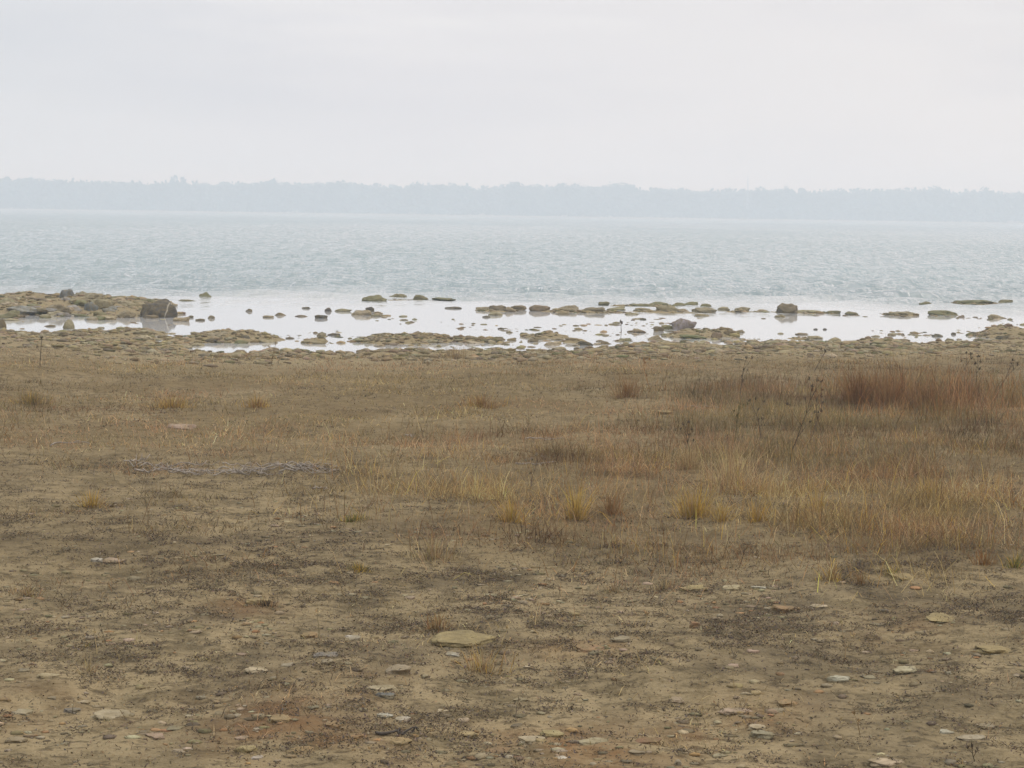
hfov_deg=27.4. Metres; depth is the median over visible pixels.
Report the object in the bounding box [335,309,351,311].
rock
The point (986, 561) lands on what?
grass tuft
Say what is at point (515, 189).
tree
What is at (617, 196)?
tree
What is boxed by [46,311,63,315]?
rock
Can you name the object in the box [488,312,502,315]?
rock
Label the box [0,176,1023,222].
woods
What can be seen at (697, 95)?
sky
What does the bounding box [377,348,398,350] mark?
rock
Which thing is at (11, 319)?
rock
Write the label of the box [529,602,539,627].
dead weed
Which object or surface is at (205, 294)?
rock
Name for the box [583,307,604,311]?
rock
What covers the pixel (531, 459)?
dead weed
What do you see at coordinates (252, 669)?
stone
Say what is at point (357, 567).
grass tuft
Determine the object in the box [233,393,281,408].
grass tuft
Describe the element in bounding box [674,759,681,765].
stone
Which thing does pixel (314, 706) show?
pebble
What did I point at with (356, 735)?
stone
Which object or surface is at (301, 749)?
stone
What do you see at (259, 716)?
pebble
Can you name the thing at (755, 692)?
pebble
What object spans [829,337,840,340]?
rock
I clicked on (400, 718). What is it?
stone
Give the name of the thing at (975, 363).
dead weed
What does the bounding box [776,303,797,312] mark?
boulder
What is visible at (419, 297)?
rock
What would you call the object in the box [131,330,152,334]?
rock
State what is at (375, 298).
rock
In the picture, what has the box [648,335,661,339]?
rock
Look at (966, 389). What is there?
grass tuft
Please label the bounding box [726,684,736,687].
pebble
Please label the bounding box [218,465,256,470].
twig
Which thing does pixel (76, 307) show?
rock
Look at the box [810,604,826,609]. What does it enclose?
stone
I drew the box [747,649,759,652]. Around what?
pebble
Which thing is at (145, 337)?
rock
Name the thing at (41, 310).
rock
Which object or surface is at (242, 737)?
stone
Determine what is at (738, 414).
dead weed
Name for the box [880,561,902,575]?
grass tuft
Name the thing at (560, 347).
rock
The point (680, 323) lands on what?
boulder
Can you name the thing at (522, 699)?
stone
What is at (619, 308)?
rock
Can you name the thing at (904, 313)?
rock
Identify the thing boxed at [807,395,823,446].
dead weed
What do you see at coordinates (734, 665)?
stone
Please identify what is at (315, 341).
rock
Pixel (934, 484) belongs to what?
grass tuft
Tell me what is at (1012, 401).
grass tuft
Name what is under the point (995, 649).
stone
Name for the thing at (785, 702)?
stone
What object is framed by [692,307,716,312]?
rock
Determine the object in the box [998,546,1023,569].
grass tuft
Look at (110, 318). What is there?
rock
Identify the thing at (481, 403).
grass tuft
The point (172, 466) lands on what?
twig
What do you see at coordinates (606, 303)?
rock
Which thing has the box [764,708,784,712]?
stone
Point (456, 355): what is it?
grass tuft
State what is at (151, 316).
rock
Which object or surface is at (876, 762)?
stone
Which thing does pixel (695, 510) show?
grass tuft
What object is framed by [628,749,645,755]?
stone
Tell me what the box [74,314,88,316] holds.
rock
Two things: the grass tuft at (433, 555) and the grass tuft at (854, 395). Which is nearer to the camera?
the grass tuft at (433, 555)
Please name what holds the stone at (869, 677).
on the ground at (64, 687)
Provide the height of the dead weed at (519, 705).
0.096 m
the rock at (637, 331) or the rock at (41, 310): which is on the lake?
the rock at (637, 331)
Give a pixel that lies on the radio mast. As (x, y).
(747, 191)
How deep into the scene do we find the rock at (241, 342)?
30.46 m
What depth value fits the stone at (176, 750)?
6.32 m
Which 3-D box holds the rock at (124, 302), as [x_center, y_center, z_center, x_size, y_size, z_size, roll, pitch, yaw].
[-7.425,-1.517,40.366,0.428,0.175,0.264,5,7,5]
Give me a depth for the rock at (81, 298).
40.10 m
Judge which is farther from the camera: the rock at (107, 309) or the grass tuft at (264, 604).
the rock at (107, 309)
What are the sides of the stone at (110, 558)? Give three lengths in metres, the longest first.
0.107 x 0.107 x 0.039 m
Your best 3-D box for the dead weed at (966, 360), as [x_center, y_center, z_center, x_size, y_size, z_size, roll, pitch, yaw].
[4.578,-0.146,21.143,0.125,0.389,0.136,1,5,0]
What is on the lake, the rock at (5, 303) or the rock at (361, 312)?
the rock at (361, 312)
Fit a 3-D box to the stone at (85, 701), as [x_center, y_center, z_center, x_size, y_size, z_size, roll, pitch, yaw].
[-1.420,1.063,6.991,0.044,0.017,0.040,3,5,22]
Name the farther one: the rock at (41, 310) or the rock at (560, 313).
the rock at (560, 313)
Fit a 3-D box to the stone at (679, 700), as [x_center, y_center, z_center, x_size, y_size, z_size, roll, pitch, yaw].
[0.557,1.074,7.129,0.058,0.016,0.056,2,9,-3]
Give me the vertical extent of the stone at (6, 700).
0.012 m
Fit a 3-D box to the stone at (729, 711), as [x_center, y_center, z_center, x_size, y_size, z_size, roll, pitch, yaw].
[0.741,1.092,6.975,0.107,0.021,0.080,-3,6,-38]
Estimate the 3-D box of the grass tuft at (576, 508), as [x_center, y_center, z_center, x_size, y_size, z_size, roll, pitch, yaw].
[0.335,0.642,11.444,0.511,0.349,0.522,1,5,0]
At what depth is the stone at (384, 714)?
6.77 m
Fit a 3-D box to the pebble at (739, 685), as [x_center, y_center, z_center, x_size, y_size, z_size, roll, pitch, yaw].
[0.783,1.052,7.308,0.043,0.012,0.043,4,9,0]
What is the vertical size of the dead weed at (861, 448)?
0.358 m
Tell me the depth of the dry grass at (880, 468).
14.07 m
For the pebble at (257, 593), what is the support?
on the ground at (64, 687)
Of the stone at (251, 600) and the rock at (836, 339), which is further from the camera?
the rock at (836, 339)
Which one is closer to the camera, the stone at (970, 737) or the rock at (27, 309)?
the stone at (970, 737)
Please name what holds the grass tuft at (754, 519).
on the ground at (64, 687)
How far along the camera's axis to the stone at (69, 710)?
6.85 m
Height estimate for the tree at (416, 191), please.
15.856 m
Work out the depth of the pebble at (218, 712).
6.81 m
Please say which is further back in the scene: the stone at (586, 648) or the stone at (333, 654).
the stone at (586, 648)
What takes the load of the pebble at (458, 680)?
on the ground at (64, 687)
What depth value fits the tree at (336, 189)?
1003.53 m
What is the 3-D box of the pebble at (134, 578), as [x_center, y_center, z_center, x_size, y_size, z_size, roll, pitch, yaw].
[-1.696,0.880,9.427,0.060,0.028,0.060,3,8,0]
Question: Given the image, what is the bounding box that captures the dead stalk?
[315,608,319,637]
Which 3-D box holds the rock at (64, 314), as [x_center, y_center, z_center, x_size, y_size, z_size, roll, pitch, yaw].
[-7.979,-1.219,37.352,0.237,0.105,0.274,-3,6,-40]
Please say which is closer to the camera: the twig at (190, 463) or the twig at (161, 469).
the twig at (161, 469)
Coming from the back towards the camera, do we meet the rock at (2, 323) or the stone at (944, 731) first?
the rock at (2, 323)
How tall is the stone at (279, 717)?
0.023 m
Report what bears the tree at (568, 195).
on the ground at (64, 687)
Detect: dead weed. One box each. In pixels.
[36,336,43,364]
[515,696,521,721]
[524,453,542,488]
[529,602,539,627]
[591,428,607,477]
[680,421,693,458]
[732,402,747,441]
[740,355,753,392]
[748,397,765,437]
[786,376,822,461]
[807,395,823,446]
[811,387,823,427]
[813,645,824,667]
[839,619,856,659]
[851,710,860,734]
[852,426,871,481]
[960,351,972,381]
[966,742,979,761]
[974,354,981,384]
[999,359,1018,388]
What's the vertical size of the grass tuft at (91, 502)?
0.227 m
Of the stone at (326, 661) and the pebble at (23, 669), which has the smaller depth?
the pebble at (23, 669)
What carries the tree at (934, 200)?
on the ground at (64, 687)
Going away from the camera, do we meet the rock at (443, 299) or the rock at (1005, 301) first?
the rock at (443, 299)
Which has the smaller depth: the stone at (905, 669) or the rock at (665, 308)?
the stone at (905, 669)
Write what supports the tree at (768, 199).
on the ground at (64, 687)
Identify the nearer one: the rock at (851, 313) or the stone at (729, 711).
the stone at (729, 711)
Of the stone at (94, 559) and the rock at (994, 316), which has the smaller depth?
the stone at (94, 559)
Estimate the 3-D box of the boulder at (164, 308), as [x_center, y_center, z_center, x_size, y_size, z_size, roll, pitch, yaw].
[-6.327,-1.239,37.608,0.721,0.588,0.514,4,5,1]
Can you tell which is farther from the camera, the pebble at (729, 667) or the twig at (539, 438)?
the twig at (539, 438)
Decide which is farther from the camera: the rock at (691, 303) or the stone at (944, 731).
the rock at (691, 303)
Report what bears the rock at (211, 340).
on the lake
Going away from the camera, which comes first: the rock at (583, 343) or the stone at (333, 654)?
the stone at (333, 654)
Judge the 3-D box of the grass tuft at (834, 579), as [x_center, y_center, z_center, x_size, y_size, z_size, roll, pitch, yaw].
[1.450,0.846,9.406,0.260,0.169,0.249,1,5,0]
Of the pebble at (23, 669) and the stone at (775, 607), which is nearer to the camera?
the pebble at (23, 669)
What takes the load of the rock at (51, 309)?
on the lake
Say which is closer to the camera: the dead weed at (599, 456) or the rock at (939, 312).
the dead weed at (599, 456)
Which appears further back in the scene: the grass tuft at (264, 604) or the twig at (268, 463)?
the twig at (268, 463)
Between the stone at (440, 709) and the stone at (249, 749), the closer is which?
the stone at (249, 749)
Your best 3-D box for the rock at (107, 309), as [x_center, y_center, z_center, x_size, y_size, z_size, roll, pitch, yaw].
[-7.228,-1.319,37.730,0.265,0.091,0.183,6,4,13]
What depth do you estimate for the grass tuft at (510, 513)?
11.09 m
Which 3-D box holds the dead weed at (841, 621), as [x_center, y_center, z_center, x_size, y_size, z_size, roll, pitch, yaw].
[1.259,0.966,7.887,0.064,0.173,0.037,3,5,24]
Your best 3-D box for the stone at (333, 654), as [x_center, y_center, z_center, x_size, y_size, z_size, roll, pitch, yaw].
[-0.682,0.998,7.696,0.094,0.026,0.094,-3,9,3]
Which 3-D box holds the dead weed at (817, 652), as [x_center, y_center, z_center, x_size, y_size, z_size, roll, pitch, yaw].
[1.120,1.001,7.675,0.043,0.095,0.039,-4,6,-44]
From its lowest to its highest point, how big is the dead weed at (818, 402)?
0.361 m
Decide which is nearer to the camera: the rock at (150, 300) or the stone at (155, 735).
the stone at (155, 735)
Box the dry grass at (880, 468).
[0,342,1023,767]
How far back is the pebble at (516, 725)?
6.75 m
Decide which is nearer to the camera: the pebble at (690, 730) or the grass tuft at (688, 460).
the pebble at (690, 730)
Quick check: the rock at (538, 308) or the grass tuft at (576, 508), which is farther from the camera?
the rock at (538, 308)
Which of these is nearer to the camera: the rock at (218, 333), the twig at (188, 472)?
the twig at (188, 472)
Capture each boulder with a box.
[59,289,75,297]
[140,299,177,317]
[672,318,696,329]
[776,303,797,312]
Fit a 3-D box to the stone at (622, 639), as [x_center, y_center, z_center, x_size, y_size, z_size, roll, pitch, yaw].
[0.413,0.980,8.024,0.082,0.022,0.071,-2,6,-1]
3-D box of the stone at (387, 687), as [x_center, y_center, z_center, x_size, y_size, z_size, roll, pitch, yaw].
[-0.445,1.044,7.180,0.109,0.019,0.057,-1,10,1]
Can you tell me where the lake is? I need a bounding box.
[0,209,1023,352]
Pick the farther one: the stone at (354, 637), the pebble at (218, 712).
the stone at (354, 637)
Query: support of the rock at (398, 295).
on the lake
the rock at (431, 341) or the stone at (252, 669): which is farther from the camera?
the rock at (431, 341)
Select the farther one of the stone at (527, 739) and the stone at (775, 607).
the stone at (775, 607)
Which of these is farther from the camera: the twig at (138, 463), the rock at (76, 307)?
the rock at (76, 307)
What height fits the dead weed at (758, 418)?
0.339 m
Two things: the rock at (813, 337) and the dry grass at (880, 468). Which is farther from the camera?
the rock at (813, 337)
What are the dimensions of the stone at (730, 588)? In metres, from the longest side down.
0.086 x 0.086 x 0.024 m
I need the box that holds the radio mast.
[746,177,748,218]
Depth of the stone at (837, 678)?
7.43 m
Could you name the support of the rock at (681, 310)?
on the ground at (64, 687)
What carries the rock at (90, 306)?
on the lake
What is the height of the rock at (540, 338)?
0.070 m
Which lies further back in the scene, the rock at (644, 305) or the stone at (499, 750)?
the rock at (644, 305)
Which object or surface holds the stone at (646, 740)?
on the ground at (64, 687)
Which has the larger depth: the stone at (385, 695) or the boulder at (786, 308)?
the boulder at (786, 308)
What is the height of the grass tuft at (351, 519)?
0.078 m
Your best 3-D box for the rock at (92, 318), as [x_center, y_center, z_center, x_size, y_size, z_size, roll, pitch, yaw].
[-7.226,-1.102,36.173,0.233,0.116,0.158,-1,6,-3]
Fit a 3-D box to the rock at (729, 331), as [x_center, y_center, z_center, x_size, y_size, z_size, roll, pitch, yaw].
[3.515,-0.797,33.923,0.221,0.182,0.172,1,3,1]
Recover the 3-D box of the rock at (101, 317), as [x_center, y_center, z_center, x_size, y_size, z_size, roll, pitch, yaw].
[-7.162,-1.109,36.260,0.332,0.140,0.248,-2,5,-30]
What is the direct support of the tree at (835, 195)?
on the ground at (64, 687)
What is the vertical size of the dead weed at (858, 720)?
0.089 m
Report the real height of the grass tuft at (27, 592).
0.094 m
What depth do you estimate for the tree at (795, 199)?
1002.59 m
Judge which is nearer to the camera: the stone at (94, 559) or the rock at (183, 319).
the stone at (94, 559)
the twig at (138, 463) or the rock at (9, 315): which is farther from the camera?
the rock at (9, 315)
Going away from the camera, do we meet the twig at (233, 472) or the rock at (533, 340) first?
the twig at (233, 472)
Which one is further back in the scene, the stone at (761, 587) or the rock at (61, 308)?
the rock at (61, 308)
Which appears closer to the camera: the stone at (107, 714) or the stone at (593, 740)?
the stone at (593, 740)
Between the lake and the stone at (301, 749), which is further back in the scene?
the lake
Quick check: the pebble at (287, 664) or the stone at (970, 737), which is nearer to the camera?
the stone at (970, 737)
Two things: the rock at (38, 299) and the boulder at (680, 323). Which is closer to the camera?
the boulder at (680, 323)
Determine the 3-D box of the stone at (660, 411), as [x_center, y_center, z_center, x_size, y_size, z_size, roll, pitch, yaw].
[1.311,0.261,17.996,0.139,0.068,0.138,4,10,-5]
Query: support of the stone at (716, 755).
on the ground at (64, 687)
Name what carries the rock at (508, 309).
on the lake
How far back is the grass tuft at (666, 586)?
9.29 m
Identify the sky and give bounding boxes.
[0,0,1023,194]
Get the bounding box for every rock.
[0,301,17,305]
[0,312,19,317]
[0,318,6,327]
[4,318,19,320]
[6,305,37,314]
[34,298,46,300]
[37,308,47,311]
[42,308,56,312]
[46,304,69,312]
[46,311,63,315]
[54,313,70,315]
[63,319,74,328]
[67,305,81,310]
[71,296,89,301]
[73,300,87,305]
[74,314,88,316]
[74,332,88,335]
[82,293,104,298]
[84,302,98,310]
[86,317,97,319]
[93,311,106,315]
[93,316,105,319]
[95,299,115,308]
[97,315,116,319]
[102,308,115,311]
[116,310,135,317]
[117,300,132,304]
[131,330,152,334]
[137,335,151,339]
[141,299,155,301]
[144,315,158,318]
[157,335,171,337]
[173,317,189,321]
[191,343,204,345]
[199,292,211,296]
[205,338,217,342]
[207,332,228,335]
[234,340,248,343]
[258,339,275,342]
[301,339,326,343]
[315,315,327,318]
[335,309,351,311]
[342,354,353,357]
[351,310,371,314]
[362,295,386,300]
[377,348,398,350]
[389,294,406,296]
[413,295,427,299]
[414,334,427,337]
[425,339,437,342]
[432,297,455,300]
[445,307,461,308]
[465,341,479,343]
[476,307,488,309]
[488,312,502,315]
[489,305,505,309]
[504,307,515,311]
[511,305,526,309]
[527,339,538,341]
[529,305,549,310]
[533,337,546,339]
[544,342,558,345]
[551,346,565,349]
[556,312,569,314]
[559,305,578,310]
[578,341,592,344]
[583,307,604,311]
[598,301,609,305]
[607,306,624,309]
[627,330,645,332]
[631,304,653,306]
[633,308,653,311]
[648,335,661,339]
[650,302,670,305]
[653,326,663,330]
[655,305,677,310]
[672,303,685,305]
[677,309,688,311]
[679,334,706,338]
[685,302,697,304]
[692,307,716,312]
[694,314,708,316]
[711,332,722,337]
[717,307,729,310]
[723,329,735,334]
[734,307,750,310]
[797,310,817,312]
[807,336,822,338]
[826,310,840,313]
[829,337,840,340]
[845,311,857,314]
[883,311,913,314]
[928,310,956,314]
[956,300,996,304]
[987,314,1004,318]
[995,336,1008,339]
[998,299,1012,302]
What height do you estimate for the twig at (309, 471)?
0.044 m
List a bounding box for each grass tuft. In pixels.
[2,387,73,407]
[9,585,44,597]
[61,485,116,508]
[75,657,101,673]
[143,394,205,410]
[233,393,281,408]
[241,597,277,608]
[329,512,369,523]
[341,562,377,574]
[397,524,475,562]
[405,609,464,632]
[435,340,472,358]
[445,639,519,678]
[448,392,523,409]
[485,494,542,525]
[536,479,604,520]
[589,477,635,516]
[598,582,625,592]
[600,368,662,399]
[649,576,678,591]
[652,479,737,518]
[662,439,727,470]
[669,433,801,490]
[691,498,738,522]
[728,496,776,522]
[811,556,851,584]
[826,357,886,403]
[843,567,872,585]
[855,371,929,407]
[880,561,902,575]
[897,473,960,503]
[905,376,965,406]
[944,370,997,405]
[965,547,1000,565]
[996,378,1023,406]
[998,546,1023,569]
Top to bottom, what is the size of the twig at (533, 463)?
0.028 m
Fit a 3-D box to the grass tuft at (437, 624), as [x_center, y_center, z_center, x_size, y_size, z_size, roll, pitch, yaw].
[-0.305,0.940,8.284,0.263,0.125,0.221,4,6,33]
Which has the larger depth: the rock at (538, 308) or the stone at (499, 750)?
the rock at (538, 308)
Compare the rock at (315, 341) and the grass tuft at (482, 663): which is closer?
the grass tuft at (482, 663)
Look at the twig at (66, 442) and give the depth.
14.79 m
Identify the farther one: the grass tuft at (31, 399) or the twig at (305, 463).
the grass tuft at (31, 399)
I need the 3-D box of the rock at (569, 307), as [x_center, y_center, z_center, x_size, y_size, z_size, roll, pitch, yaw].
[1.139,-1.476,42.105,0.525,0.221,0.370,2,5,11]
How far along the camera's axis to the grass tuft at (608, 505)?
11.61 m
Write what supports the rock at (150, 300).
on the lake
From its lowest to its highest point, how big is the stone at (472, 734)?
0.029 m
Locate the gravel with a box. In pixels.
[0,494,1023,767]
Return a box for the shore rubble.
[0,291,1023,366]
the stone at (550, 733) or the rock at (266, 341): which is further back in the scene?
the rock at (266, 341)
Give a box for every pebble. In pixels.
[18,668,29,671]
[127,576,140,580]
[135,686,145,689]
[214,711,224,714]
[250,591,262,594]
[252,713,266,718]
[281,662,293,666]
[307,705,318,709]
[456,679,468,682]
[457,717,469,722]
[510,723,522,727]
[535,738,545,741]
[536,711,545,714]
[621,759,632,763]
[683,728,693,732]
[724,666,733,669]
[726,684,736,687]
[734,683,742,687]
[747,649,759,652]
[751,690,761,694]
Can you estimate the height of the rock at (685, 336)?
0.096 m
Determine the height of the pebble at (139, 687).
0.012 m
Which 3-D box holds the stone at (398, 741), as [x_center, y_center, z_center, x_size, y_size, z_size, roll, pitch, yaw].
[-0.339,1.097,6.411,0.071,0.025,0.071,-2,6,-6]
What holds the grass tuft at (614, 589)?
on the ground at (64, 687)
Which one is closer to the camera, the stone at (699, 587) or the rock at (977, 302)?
the stone at (699, 587)
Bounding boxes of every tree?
[166,175,186,210]
[260,178,277,211]
[323,180,358,212]
[407,181,428,213]
[428,183,454,206]
[504,181,532,214]
[551,182,584,215]
[604,181,635,216]
[749,186,778,218]
[783,186,806,211]
[817,188,851,219]
[918,185,943,220]
[971,186,994,220]
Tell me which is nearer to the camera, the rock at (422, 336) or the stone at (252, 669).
the stone at (252, 669)
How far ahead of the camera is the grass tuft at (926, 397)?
18.89 m
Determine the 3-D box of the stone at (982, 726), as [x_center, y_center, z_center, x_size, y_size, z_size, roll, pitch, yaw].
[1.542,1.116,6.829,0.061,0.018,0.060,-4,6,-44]
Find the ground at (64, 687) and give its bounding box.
[0,207,1023,767]
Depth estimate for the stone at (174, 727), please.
6.59 m
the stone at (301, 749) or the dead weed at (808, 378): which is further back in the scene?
the dead weed at (808, 378)
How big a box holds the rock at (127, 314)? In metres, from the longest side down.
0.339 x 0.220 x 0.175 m
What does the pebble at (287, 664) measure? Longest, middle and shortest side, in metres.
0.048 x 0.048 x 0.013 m
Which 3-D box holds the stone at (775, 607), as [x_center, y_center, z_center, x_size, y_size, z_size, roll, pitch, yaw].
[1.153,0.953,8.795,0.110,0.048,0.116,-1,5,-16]
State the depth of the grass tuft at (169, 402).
17.98 m
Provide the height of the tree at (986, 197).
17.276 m
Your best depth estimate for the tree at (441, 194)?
1002.92 m
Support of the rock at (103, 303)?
on the ground at (64, 687)
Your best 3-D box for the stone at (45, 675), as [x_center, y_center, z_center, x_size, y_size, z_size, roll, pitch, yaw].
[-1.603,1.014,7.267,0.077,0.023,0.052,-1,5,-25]
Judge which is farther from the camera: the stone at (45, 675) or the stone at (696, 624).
the stone at (696, 624)
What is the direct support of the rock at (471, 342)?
on the lake
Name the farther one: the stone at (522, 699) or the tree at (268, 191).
the tree at (268, 191)
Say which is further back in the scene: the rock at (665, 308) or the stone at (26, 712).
the rock at (665, 308)
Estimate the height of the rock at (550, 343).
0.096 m
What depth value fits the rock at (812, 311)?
42.60 m
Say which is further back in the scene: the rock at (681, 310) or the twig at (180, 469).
the rock at (681, 310)
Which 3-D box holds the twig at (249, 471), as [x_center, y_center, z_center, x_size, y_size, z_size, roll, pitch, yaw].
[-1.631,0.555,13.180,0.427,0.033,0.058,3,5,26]
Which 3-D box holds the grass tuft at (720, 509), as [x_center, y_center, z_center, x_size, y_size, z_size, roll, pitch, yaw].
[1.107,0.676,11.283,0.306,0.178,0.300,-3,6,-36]
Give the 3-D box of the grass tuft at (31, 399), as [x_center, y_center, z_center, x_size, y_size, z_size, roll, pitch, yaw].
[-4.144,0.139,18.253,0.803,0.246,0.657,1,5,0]
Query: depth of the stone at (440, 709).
6.89 m
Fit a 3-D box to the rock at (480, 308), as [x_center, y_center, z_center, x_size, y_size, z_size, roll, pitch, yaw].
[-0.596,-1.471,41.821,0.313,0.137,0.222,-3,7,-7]
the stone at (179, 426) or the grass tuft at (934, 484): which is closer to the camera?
the grass tuft at (934, 484)
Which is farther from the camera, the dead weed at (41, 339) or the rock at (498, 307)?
the rock at (498, 307)
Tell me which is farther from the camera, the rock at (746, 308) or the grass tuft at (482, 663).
the rock at (746, 308)
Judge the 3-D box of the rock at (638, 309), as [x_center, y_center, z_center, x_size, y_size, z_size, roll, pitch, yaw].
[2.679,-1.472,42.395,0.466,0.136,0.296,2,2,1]
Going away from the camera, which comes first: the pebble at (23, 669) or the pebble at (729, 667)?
the pebble at (23, 669)
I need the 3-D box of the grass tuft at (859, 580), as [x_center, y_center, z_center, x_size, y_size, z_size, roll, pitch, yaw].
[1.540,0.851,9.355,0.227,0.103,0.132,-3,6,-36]
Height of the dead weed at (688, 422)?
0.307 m
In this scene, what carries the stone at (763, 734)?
on the ground at (64, 687)
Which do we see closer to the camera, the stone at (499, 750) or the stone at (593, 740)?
the stone at (499, 750)
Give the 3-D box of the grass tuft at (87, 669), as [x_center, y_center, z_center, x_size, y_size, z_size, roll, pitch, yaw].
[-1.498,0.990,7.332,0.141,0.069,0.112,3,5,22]
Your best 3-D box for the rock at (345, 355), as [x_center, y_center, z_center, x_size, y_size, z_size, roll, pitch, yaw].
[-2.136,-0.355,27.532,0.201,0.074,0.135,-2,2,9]
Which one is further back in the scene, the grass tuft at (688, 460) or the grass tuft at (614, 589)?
the grass tuft at (688, 460)
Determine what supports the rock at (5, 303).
on the ground at (64, 687)
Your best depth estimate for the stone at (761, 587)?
9.33 m
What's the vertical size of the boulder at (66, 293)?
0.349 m
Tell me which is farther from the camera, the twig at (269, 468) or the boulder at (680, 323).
the boulder at (680, 323)
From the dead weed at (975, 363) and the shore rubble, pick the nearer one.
the dead weed at (975, 363)
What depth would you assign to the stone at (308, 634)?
8.03 m
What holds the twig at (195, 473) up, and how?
on the ground at (64, 687)
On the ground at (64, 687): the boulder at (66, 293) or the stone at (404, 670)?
the stone at (404, 670)
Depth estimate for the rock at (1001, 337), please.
34.10 m
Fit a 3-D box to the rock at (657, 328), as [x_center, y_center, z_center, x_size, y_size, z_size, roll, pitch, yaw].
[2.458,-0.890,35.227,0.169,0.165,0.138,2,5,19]
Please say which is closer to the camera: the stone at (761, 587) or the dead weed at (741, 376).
the stone at (761, 587)
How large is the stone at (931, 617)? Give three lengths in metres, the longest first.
0.151 x 0.151 x 0.026 m
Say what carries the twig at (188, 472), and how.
on the ground at (64, 687)
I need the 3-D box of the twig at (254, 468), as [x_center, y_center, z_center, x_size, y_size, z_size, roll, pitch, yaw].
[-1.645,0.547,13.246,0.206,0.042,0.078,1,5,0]
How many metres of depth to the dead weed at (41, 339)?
22.63 m
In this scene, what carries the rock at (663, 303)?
on the ground at (64, 687)
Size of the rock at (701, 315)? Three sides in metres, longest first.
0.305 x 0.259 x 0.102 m
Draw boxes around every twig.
[50,440,89,445]
[124,460,156,466]
[129,454,151,462]
[134,467,235,472]
[140,462,194,467]
[142,466,184,472]
[158,460,219,466]
[168,470,210,474]
[169,468,221,474]
[214,467,253,475]
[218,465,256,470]
[222,462,255,467]
[222,470,282,474]
[235,467,267,473]
[253,462,315,469]
[256,461,284,466]
[258,464,322,468]
[274,463,318,467]
[277,461,337,466]
[280,467,343,473]
[285,464,328,471]
[515,461,553,464]
[525,437,556,439]
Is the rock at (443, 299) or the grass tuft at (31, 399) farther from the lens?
the rock at (443, 299)
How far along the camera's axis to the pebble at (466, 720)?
6.80 m
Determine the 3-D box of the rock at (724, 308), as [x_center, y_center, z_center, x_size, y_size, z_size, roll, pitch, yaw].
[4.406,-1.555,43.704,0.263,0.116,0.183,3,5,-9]
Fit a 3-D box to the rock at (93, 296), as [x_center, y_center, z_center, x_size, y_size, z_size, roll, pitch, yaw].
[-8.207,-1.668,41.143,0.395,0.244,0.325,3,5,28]
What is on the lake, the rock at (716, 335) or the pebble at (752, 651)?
the rock at (716, 335)
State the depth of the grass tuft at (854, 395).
18.96 m
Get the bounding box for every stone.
[0,697,11,701]
[5,736,27,742]
[14,709,33,715]
[36,673,59,678]
[64,708,80,713]
[78,700,90,703]
[90,557,102,561]
[90,709,134,719]
[103,557,124,563]
[146,732,164,739]
[166,725,182,730]
[168,424,196,429]
[172,749,184,752]
[234,735,248,739]
[234,745,257,752]
[244,666,267,673]
[245,598,269,604]
[251,755,262,759]
[267,714,290,722]
[286,746,314,753]
[300,631,317,638]
[313,652,338,657]
[321,659,332,664]
[323,721,340,728]
[346,635,360,640]
[347,733,363,738]
[367,685,397,690]
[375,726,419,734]
[376,692,394,699]
[377,713,392,717]
[385,664,410,674]
[390,737,412,745]
[395,716,410,722]
[430,629,497,647]
[437,708,448,712]
[445,651,459,656]
[458,730,477,738]
[484,747,522,752]
[513,697,527,701]
[518,736,544,743]
[540,730,563,736]
[576,644,603,652]
[579,737,607,744]
[610,636,629,641]
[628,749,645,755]
[635,736,660,744]
[657,410,670,414]
[668,696,683,703]
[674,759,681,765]
[679,585,707,591]
[689,621,700,628]
[712,753,728,757]
[717,707,752,714]
[722,584,739,590]
[727,663,738,667]
[747,724,765,730]
[749,730,774,739]
[751,586,766,588]
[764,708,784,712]
[771,604,799,612]
[778,699,797,706]
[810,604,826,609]
[826,675,849,681]
[860,675,875,678]
[866,757,903,766]
[885,572,913,580]
[892,666,917,674]
[924,612,953,622]
[939,729,954,733]
[956,735,985,740]
[975,645,1010,654]
[976,723,994,729]
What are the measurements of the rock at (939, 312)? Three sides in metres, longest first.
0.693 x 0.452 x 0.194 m
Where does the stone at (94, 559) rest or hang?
on the ground at (64, 687)
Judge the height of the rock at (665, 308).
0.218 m
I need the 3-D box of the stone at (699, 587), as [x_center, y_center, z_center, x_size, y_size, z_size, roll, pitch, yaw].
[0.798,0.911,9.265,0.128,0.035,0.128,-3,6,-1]
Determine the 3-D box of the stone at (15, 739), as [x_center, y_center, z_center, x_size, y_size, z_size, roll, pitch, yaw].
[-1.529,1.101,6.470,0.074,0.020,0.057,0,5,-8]
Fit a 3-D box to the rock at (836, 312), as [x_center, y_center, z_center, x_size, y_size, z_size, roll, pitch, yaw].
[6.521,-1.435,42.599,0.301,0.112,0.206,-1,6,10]
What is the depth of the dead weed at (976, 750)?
6.35 m
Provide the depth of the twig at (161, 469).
13.28 m
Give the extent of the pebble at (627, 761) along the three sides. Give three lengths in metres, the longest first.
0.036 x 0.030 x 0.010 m
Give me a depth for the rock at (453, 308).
42.35 m
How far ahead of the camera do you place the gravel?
7.65 m
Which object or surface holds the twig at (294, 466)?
on the ground at (64, 687)
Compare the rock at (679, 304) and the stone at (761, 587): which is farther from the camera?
the rock at (679, 304)
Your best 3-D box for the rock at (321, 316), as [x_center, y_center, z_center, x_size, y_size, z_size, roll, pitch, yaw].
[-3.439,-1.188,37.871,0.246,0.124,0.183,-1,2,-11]
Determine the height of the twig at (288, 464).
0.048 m
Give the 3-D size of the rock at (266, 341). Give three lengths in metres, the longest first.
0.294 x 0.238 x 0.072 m

